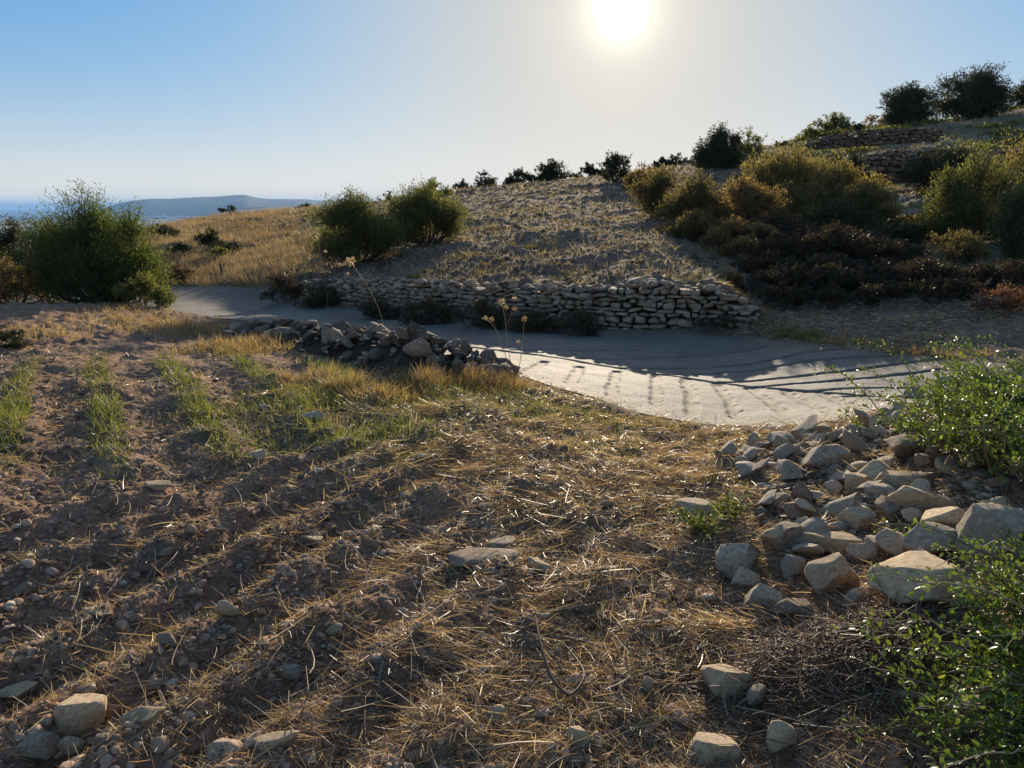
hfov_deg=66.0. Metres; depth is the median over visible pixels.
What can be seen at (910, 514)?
rock
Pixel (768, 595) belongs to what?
rock
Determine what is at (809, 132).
bush
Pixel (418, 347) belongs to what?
rock
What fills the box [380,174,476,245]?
bush
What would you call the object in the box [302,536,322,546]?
rock
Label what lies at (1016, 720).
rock
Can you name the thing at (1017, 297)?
shrub
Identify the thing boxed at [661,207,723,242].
shrub
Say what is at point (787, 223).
shrub
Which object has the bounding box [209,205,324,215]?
hills
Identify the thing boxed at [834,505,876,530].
rock
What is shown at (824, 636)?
brush heap
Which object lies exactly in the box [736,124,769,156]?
tree
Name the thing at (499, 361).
rock
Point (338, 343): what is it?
rock
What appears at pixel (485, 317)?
dry weed
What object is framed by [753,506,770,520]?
rock
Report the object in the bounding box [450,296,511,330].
bush
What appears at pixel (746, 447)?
rock
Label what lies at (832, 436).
rock
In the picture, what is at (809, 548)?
rock
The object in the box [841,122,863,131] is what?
bush
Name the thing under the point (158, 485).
rock
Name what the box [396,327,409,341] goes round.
rock
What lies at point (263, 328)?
rock
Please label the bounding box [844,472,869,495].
rock
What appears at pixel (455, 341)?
rock
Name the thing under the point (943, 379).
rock
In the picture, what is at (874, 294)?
shrub
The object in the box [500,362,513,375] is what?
rock
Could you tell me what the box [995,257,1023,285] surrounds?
shrub
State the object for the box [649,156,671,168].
bush
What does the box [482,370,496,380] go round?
rock
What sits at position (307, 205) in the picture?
bush
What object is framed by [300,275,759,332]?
dry stone wall
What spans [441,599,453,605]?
rock
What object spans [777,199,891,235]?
shrub
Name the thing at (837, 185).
shrub
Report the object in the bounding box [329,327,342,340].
rock
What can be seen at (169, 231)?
bush
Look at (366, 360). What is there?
rock
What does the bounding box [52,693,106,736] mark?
rock
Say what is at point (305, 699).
dead stem
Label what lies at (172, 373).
green grass
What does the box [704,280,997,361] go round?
track grass
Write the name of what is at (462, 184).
bush
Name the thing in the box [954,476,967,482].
rock
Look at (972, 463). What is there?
rock
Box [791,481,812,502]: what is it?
rock
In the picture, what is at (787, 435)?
rock
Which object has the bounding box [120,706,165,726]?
rock
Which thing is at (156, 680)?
rock
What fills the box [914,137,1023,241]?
shrub
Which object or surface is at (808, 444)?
rock
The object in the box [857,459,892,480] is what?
rock
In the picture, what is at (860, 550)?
rock
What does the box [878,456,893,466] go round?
rock
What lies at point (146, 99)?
sky
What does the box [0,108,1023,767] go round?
ground
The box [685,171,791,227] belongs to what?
shrub
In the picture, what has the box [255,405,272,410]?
rock
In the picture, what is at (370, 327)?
rock
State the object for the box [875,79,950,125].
tree
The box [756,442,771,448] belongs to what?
rock
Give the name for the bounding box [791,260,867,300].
shrub
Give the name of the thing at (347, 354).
rock
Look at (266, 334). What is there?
rock
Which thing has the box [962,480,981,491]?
rock
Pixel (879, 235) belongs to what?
shrub
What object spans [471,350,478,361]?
rock
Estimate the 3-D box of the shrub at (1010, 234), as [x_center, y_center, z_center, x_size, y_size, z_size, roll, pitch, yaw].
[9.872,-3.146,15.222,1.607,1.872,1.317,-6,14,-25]
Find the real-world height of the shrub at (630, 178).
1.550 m
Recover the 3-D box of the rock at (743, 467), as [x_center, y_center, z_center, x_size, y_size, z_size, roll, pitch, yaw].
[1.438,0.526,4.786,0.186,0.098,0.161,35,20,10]
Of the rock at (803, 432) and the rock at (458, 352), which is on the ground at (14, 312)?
the rock at (803, 432)
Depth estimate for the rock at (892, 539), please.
3.35 m
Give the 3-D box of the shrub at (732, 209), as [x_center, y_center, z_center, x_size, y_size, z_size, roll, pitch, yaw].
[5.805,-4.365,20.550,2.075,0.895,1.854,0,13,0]
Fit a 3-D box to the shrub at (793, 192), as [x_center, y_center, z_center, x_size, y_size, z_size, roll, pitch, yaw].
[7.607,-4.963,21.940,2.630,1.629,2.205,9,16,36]
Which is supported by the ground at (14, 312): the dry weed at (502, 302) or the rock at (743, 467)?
the dry weed at (502, 302)
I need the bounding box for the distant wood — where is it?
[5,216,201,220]
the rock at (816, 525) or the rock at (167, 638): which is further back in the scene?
the rock at (816, 525)
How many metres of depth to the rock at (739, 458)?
4.98 m
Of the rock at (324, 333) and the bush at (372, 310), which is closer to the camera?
the rock at (324, 333)
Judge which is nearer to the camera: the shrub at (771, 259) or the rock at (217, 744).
the rock at (217, 744)
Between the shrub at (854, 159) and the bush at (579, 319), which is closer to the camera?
the bush at (579, 319)
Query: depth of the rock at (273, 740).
2.30 m
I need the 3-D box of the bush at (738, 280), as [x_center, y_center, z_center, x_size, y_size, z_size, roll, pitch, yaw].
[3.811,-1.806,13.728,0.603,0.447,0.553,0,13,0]
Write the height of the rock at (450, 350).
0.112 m
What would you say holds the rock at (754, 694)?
on the ground at (14, 312)
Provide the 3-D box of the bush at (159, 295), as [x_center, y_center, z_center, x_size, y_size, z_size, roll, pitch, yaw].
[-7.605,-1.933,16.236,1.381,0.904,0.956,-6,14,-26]
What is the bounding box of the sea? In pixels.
[0,209,190,217]
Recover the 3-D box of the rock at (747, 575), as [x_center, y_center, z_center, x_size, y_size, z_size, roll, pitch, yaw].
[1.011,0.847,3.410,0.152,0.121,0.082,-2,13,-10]
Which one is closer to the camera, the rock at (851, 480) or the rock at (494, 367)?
the rock at (851, 480)
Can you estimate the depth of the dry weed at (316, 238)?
13.86 m
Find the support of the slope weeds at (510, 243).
on the ground at (14, 312)
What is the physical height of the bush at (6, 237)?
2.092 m
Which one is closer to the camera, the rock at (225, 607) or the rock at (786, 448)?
the rock at (225, 607)
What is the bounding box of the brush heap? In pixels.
[533,539,1023,767]
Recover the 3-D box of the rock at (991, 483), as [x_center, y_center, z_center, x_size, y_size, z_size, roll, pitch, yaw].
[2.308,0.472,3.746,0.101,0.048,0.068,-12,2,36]
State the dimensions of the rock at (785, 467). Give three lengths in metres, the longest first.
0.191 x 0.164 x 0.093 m
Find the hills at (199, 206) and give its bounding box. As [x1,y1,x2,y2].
[97,195,338,215]
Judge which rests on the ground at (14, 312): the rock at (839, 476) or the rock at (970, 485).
the rock at (839, 476)
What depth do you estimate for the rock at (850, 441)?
4.92 m
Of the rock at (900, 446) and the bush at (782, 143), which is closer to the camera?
the rock at (900, 446)
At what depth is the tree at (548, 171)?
58.54 m
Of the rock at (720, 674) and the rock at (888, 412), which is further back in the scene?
the rock at (888, 412)
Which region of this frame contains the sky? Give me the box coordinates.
[0,0,1023,208]
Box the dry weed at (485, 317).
[482,315,508,366]
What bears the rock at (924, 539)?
on the ground at (14, 312)
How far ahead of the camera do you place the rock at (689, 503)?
4.23 m
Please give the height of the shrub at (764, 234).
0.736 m
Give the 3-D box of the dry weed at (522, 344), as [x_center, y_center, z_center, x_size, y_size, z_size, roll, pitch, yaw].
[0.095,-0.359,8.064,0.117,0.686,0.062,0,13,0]
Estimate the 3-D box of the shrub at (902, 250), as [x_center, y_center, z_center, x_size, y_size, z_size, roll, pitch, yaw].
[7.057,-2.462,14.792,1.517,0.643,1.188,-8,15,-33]
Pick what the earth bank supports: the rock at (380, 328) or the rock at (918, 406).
the rock at (380, 328)
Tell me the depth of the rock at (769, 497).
4.15 m
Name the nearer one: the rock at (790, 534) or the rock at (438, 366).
the rock at (790, 534)
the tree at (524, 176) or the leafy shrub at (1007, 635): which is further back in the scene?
the tree at (524, 176)
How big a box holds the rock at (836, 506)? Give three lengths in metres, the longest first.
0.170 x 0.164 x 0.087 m
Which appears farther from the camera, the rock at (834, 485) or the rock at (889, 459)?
the rock at (889, 459)
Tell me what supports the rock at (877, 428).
on the ground at (14, 312)
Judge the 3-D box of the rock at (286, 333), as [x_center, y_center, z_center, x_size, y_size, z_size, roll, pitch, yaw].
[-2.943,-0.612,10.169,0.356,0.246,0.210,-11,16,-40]
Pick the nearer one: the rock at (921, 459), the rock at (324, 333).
the rock at (921, 459)
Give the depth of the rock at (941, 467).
4.14 m
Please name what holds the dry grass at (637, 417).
on the ground at (14, 312)
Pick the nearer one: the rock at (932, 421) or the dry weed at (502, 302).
the rock at (932, 421)
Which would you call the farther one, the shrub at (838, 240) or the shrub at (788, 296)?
the shrub at (838, 240)
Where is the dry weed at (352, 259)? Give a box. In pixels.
[345,255,386,334]
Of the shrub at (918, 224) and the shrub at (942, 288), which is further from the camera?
the shrub at (918, 224)
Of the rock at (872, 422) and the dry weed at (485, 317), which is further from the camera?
the dry weed at (485, 317)
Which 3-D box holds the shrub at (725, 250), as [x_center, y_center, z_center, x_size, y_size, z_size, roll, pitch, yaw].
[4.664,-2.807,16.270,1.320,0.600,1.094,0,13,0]
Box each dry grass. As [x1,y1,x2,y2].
[1,298,431,411]
[344,357,553,399]
[471,404,753,471]
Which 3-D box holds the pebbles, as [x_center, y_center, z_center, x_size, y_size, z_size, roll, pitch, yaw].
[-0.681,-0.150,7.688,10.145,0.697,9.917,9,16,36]
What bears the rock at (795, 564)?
on the ground at (14, 312)
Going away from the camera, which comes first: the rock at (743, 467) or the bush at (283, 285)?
the rock at (743, 467)
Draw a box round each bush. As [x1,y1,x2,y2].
[0,213,36,284]
[0,247,62,303]
[0,328,33,349]
[106,270,178,308]
[131,223,181,239]
[165,240,195,254]
[166,263,195,283]
[192,225,228,252]
[200,246,230,258]
[222,239,242,252]
[258,271,302,302]
[293,278,340,308]
[294,203,310,207]
[300,183,419,263]
[355,293,411,319]
[377,190,391,201]
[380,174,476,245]
[397,295,462,324]
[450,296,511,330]
[451,178,469,189]
[500,302,556,333]
[543,307,607,336]
[570,162,604,177]
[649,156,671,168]
[666,152,693,165]
[687,313,747,330]
[717,268,745,289]
[768,140,788,149]
[789,123,827,141]
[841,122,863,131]
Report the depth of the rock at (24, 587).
3.41 m
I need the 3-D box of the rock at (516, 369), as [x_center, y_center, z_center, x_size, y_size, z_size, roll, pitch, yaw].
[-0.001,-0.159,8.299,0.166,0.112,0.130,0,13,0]
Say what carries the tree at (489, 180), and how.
on the ground at (14, 312)
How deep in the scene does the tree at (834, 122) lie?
60.89 m
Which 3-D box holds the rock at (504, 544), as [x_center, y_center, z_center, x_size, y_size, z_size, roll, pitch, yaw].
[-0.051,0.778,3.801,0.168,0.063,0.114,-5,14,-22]
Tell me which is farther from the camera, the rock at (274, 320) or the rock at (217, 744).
the rock at (274, 320)
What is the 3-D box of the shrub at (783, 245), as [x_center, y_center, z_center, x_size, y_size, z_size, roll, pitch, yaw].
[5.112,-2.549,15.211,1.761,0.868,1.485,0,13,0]
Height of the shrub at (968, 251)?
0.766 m
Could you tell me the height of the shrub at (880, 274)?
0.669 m
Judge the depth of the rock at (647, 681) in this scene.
2.62 m
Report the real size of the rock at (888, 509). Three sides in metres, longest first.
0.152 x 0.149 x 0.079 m
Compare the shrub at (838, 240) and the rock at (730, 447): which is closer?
the rock at (730, 447)
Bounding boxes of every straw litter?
[0,339,1023,767]
[711,240,1023,357]
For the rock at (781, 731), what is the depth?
2.32 m
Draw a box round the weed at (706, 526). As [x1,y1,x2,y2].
[661,502,739,538]
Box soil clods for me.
[0,373,699,767]
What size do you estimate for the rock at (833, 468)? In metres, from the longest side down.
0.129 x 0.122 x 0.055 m
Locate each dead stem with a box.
[295,668,308,729]
[534,615,584,695]
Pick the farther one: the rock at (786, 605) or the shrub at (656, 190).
the shrub at (656, 190)
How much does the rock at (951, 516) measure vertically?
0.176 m
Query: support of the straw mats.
on the ground at (14, 312)
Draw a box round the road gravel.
[165,287,966,418]
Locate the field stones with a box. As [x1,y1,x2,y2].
[280,144,791,321]
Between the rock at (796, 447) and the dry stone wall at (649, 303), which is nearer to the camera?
the rock at (796, 447)
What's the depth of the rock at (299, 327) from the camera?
10.25 m
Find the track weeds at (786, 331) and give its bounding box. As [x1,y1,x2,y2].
[406,269,828,342]
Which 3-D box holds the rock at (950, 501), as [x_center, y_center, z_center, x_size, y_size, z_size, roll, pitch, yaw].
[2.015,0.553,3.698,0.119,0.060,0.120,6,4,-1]
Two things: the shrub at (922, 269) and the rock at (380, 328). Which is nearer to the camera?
the rock at (380, 328)
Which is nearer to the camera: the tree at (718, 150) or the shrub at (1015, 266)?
the shrub at (1015, 266)
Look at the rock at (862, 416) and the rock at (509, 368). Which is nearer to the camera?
the rock at (862, 416)
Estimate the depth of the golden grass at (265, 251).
26.45 m
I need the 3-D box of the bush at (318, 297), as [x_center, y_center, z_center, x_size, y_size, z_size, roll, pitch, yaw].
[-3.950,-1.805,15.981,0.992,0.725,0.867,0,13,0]
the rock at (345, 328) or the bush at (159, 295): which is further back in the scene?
the bush at (159, 295)
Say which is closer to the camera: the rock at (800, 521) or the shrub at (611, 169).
the rock at (800, 521)
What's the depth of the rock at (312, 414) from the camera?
5.84 m
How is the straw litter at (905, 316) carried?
on the ground at (14, 312)
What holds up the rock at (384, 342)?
on the earth bank
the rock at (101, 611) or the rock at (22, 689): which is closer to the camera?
the rock at (22, 689)
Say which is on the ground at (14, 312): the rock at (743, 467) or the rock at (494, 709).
the rock at (494, 709)
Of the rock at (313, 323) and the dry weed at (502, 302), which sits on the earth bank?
the rock at (313, 323)
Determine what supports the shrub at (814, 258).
on the ground at (14, 312)
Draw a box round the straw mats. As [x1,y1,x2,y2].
[252,374,931,767]
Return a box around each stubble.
[281,110,1023,297]
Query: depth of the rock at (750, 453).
5.01 m
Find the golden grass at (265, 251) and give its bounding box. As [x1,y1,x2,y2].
[134,203,326,287]
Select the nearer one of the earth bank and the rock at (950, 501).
the rock at (950, 501)
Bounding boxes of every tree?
[217,204,238,213]
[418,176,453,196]
[469,169,498,187]
[502,167,535,184]
[533,158,575,181]
[688,120,748,170]
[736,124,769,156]
[811,111,855,134]
[861,114,884,126]
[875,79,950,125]
[926,61,1018,120]
[1007,76,1023,106]
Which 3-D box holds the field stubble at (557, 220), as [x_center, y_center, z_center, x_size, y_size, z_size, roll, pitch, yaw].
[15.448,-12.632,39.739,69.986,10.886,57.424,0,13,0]
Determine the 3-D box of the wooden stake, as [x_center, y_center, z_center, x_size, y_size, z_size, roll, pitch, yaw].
[-7.796,-3.000,21.168,0.092,0.564,0.070,0,13,0]
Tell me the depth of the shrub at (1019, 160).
19.15 m
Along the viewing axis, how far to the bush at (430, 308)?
13.34 m
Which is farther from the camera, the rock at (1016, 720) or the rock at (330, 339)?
the rock at (330, 339)
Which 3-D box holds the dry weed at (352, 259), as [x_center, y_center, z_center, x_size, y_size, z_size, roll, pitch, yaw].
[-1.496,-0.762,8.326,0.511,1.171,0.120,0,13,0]
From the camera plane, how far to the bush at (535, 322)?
12.29 m
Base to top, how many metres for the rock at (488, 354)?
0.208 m
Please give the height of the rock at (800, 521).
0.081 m
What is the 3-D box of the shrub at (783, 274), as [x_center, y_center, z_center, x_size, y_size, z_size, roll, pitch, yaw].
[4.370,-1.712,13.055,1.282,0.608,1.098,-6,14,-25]
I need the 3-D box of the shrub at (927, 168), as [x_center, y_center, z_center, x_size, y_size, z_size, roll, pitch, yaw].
[16.348,-8.111,29.880,2.794,2.179,2.601,-3,13,-14]
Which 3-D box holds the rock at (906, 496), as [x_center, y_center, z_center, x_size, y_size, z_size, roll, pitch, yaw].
[1.901,0.563,3.698,0.305,0.216,0.080,-21,30,45]
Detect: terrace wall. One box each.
[802,127,943,149]
[843,148,1020,183]
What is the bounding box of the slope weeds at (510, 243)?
[384,164,727,276]
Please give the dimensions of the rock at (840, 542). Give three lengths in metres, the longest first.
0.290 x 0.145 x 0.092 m
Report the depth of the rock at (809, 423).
5.60 m
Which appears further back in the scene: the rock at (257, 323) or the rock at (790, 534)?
the rock at (257, 323)
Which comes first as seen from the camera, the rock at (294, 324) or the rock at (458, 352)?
the rock at (458, 352)
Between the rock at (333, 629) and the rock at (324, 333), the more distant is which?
the rock at (324, 333)
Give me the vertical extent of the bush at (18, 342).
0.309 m
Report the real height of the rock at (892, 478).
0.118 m
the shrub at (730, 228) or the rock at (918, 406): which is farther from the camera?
the shrub at (730, 228)
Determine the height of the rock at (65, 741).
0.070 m
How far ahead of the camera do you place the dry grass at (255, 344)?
9.74 m
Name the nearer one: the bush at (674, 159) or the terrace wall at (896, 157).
the terrace wall at (896, 157)
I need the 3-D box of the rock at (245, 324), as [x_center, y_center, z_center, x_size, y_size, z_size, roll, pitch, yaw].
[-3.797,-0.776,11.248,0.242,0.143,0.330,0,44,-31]
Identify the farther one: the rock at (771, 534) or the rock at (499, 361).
the rock at (499, 361)
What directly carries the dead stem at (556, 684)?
on the ground at (14, 312)
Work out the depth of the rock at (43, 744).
2.33 m
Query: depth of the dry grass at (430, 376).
7.46 m
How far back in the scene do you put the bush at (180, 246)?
26.54 m
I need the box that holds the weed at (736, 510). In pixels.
[711,489,753,519]
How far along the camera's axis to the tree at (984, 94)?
66.09 m
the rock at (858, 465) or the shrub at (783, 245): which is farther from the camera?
the shrub at (783, 245)
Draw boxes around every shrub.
[1,179,181,304]
[595,149,632,182]
[619,161,658,189]
[622,162,689,216]
[646,167,733,223]
[652,217,688,237]
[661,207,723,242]
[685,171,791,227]
[698,213,780,248]
[705,203,769,227]
[705,234,762,256]
[717,136,850,213]
[717,224,795,253]
[728,250,811,274]
[732,229,816,267]
[738,262,820,294]
[745,208,827,241]
[749,280,812,310]
[757,178,833,219]
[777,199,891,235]
[791,219,882,266]
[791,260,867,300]
[796,250,868,275]
[797,155,901,219]
[808,179,905,226]
[812,334,1023,494]
[829,517,1023,767]
[841,150,868,193]
[848,220,934,243]
[848,258,919,293]
[853,236,933,263]
[853,279,912,306]
[859,227,911,248]
[859,256,929,272]
[883,214,925,225]
[893,252,964,292]
[893,274,988,303]
[894,219,952,237]
[896,142,994,195]
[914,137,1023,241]
[922,228,993,265]
[940,260,1020,290]
[968,281,1023,313]
[975,123,1023,232]
[980,180,1023,263]
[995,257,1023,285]
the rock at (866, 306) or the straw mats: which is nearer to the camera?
the straw mats
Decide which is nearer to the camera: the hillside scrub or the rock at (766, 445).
the rock at (766, 445)
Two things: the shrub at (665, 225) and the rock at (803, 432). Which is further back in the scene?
the shrub at (665, 225)
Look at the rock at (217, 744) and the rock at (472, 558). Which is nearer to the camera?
the rock at (217, 744)
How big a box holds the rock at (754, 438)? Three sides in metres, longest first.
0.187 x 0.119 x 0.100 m
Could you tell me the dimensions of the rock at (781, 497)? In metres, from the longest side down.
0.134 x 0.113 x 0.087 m
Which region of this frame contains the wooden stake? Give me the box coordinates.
[219,262,223,277]
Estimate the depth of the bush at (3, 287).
16.70 m
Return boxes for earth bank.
[237,325,476,390]
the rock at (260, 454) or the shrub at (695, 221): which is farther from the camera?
the shrub at (695, 221)
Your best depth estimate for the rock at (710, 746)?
2.30 m
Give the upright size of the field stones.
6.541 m
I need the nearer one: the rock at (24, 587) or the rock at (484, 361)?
the rock at (24, 587)
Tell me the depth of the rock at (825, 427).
5.70 m
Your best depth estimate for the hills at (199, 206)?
10410.48 m
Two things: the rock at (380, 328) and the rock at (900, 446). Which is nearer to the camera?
the rock at (900, 446)
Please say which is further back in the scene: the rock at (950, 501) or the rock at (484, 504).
the rock at (484, 504)
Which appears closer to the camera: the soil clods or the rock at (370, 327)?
the soil clods
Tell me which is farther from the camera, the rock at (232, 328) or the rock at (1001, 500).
the rock at (232, 328)
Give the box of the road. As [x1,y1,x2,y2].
[1,286,1023,425]
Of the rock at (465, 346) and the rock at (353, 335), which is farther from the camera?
the rock at (353, 335)
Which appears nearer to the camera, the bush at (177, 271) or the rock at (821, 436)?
the rock at (821, 436)
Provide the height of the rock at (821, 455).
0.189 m
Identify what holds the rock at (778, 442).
on the ground at (14, 312)
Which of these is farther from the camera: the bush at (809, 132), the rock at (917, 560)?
the bush at (809, 132)
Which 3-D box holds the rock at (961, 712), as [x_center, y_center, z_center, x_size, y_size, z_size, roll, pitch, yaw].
[1.323,0.956,2.269,0.167,0.146,0.095,-1,13,-3]
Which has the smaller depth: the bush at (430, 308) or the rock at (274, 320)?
the rock at (274, 320)
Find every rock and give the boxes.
[0,680,37,698]
[14,731,59,759]
[15,581,36,594]
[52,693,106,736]
[57,735,85,756]
[83,606,111,616]
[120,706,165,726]
[145,480,171,490]
[147,678,160,684]
[155,632,176,647]
[206,737,229,759]
[215,600,241,615]
[221,330,239,340]
[229,325,236,332]
[237,319,253,335]
[245,329,257,337]
[246,449,266,460]
[252,730,299,752]
[253,321,268,328]
[254,324,269,331]
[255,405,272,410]
[261,329,270,340]
[269,327,295,342]
[272,318,278,325]
[276,318,293,325]
[276,664,302,679]
[279,318,286,325]
[286,321,304,327]
[295,322,309,332]
[296,747,315,763]
[302,330,317,337]
[302,410,323,421]
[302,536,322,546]
[305,320,317,328]
[316,327,322,335]
[321,327,329,343]
[325,623,341,634]
[326,334,335,342]
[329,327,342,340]
[332,321,350,330]
[336,337,342,346]
[337,326,347,330]
[340,336,353,348]
[340,350,351,358]
[346,324,360,332]
[346,331,361,339]
[362,354,371,364]
[366,324,375,330]
[366,329,373,339]
[367,322,378,330]
[367,348,381,361]
[374,325,384,333]
[376,332,387,340]
[378,334,393,346]
[387,548,400,555]
[392,336,401,346]
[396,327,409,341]
[402,337,431,357]
[404,320,427,345]
[408,329,437,342]
[421,526,437,532]
[426,354,441,364]
[429,336,445,344]
[430,344,438,351]
[430,363,443,372]
[438,341,447,354]
[438,354,445,362]
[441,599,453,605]
[442,338,460,349]
[446,548,518,567]
[448,345,459,352]
[451,348,467,357]
[452,357,462,367]
[459,340,472,359]
[463,357,470,362]
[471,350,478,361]
[472,364,500,373]
[476,349,496,365]
[478,503,493,508]
[480,358,491,364]
[481,704,504,727]
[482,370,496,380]
[485,536,514,548]
[496,358,513,369]
[499,365,512,376]
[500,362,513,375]
[513,365,519,374]
[528,556,551,572]
[566,726,591,745]
[639,675,653,695]
[675,498,715,516]
[688,732,739,765]
[700,664,752,698]
[714,450,728,457]
[715,543,760,579]
[720,440,736,454]
[731,566,760,589]
[732,456,748,464]
[735,457,770,479]
[735,461,762,476]
[742,447,759,460]
[743,445,749,451]
[743,583,782,611]
[746,683,765,709]
[747,432,761,446]
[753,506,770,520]
[755,490,776,506]
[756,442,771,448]
[757,442,772,448]
[761,526,782,541]
[764,521,803,552]
[766,720,796,753]
[767,431,797,443]
[769,492,791,508]
[770,598,814,620]
[773,434,789,449]
[773,443,794,459]
[776,459,802,478]
[780,555,805,579]
[783,502,812,518]
[790,414,817,437]
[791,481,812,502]
[792,543,825,554]
[793,444,799,450]
[794,498,815,511]
[795,441,821,448]
[795,516,808,524]
[798,444,852,467]
[798,517,829,543]
[799,430,812,435]
[800,531,863,554]
[801,433,825,442]
[804,552,858,594]
[811,491,823,501]
[814,423,831,433]
[822,492,857,514]
[825,430,842,442]
[825,480,842,493]
[827,463,843,479]
[828,470,849,483]
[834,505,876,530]
[841,430,870,453]
[844,461,867,471]
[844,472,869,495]
[844,586,869,604]
[846,542,887,561]
[848,423,877,439]
[853,408,869,427]
[853,480,881,489]
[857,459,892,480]
[863,481,896,495]
[864,303,881,307]
[864,535,881,557]
[867,548,979,607]
[869,415,886,429]
[873,422,886,433]
[874,470,941,488]
[875,495,903,522]
[875,528,903,556]
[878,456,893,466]
[880,407,888,412]
[880,409,904,420]
[883,434,938,458]
[885,485,949,512]
[887,410,903,421]
[891,403,904,409]
[901,507,920,522]
[901,521,956,554]
[903,387,926,396]
[910,479,930,492]
[914,402,932,410]
[914,453,932,467]
[919,415,937,430]
[920,506,964,527]
[925,445,946,459]
[931,375,950,382]
[933,494,957,506]
[935,458,952,474]
[939,635,969,662]
[944,454,960,466]
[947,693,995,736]
[953,503,1023,557]
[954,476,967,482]
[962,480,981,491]
[963,455,984,467]
[981,496,1007,505]
[985,478,1009,487]
[998,713,1023,736]
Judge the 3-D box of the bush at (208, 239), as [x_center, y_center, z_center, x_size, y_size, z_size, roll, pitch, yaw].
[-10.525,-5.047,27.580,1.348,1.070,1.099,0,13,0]
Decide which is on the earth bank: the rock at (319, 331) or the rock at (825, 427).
the rock at (319, 331)
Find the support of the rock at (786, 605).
on the ground at (14, 312)
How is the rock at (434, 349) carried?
on the earth bank
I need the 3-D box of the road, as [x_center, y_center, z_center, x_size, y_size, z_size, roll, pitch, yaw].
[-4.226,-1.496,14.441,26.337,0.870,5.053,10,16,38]
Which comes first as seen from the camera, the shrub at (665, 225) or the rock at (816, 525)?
the rock at (816, 525)
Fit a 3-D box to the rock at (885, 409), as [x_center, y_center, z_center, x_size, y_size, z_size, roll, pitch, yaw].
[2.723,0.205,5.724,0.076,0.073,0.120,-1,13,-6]
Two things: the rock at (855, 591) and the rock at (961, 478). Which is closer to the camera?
the rock at (855, 591)
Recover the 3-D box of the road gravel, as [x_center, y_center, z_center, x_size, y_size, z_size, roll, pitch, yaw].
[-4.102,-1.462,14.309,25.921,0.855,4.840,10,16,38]
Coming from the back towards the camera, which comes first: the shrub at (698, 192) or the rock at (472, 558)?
the shrub at (698, 192)
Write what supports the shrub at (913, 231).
on the ground at (14, 312)
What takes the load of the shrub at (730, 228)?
on the ground at (14, 312)
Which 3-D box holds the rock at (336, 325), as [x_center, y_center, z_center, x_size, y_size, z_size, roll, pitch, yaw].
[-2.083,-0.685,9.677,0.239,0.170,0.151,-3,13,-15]
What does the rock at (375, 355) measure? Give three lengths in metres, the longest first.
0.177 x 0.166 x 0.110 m
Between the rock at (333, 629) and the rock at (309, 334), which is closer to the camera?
the rock at (333, 629)
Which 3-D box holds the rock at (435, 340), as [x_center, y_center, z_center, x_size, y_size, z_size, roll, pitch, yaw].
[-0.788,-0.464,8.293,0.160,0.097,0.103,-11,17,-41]
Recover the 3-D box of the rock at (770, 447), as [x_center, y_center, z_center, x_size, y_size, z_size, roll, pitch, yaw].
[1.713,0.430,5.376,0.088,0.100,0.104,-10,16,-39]
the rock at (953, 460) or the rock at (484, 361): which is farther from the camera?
the rock at (484, 361)
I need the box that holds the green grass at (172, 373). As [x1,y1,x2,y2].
[0,343,1022,767]
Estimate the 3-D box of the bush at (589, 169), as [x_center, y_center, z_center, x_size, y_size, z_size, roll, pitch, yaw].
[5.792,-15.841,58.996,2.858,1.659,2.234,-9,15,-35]
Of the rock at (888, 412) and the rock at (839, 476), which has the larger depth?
the rock at (888, 412)
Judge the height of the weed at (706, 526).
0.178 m
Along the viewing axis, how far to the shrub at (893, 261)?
13.73 m
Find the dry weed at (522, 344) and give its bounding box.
[516,317,525,379]
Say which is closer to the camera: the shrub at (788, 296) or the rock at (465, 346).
the rock at (465, 346)
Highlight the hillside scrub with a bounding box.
[735,103,1023,209]
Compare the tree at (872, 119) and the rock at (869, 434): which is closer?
the rock at (869, 434)
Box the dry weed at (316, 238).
[315,236,329,319]
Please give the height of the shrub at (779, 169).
2.585 m
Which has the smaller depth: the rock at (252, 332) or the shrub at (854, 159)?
the rock at (252, 332)
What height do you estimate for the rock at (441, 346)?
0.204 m
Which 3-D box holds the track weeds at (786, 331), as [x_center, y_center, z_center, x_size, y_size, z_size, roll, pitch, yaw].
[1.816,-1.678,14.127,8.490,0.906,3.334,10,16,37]
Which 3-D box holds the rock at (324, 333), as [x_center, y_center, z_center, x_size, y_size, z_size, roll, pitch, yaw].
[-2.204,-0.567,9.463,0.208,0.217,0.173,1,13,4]
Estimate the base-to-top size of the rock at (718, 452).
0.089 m
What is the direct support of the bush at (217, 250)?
on the ground at (14, 312)
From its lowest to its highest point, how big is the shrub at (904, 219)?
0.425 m
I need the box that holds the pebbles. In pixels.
[0,321,1023,767]
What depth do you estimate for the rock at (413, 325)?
8.24 m
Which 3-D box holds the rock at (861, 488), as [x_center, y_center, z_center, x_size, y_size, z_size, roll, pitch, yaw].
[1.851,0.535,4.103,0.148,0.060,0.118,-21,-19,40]
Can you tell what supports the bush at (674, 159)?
on the ground at (14, 312)
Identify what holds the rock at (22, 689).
on the ground at (14, 312)
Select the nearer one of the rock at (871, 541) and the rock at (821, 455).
the rock at (871, 541)
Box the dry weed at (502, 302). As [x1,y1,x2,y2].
[498,297,516,378]

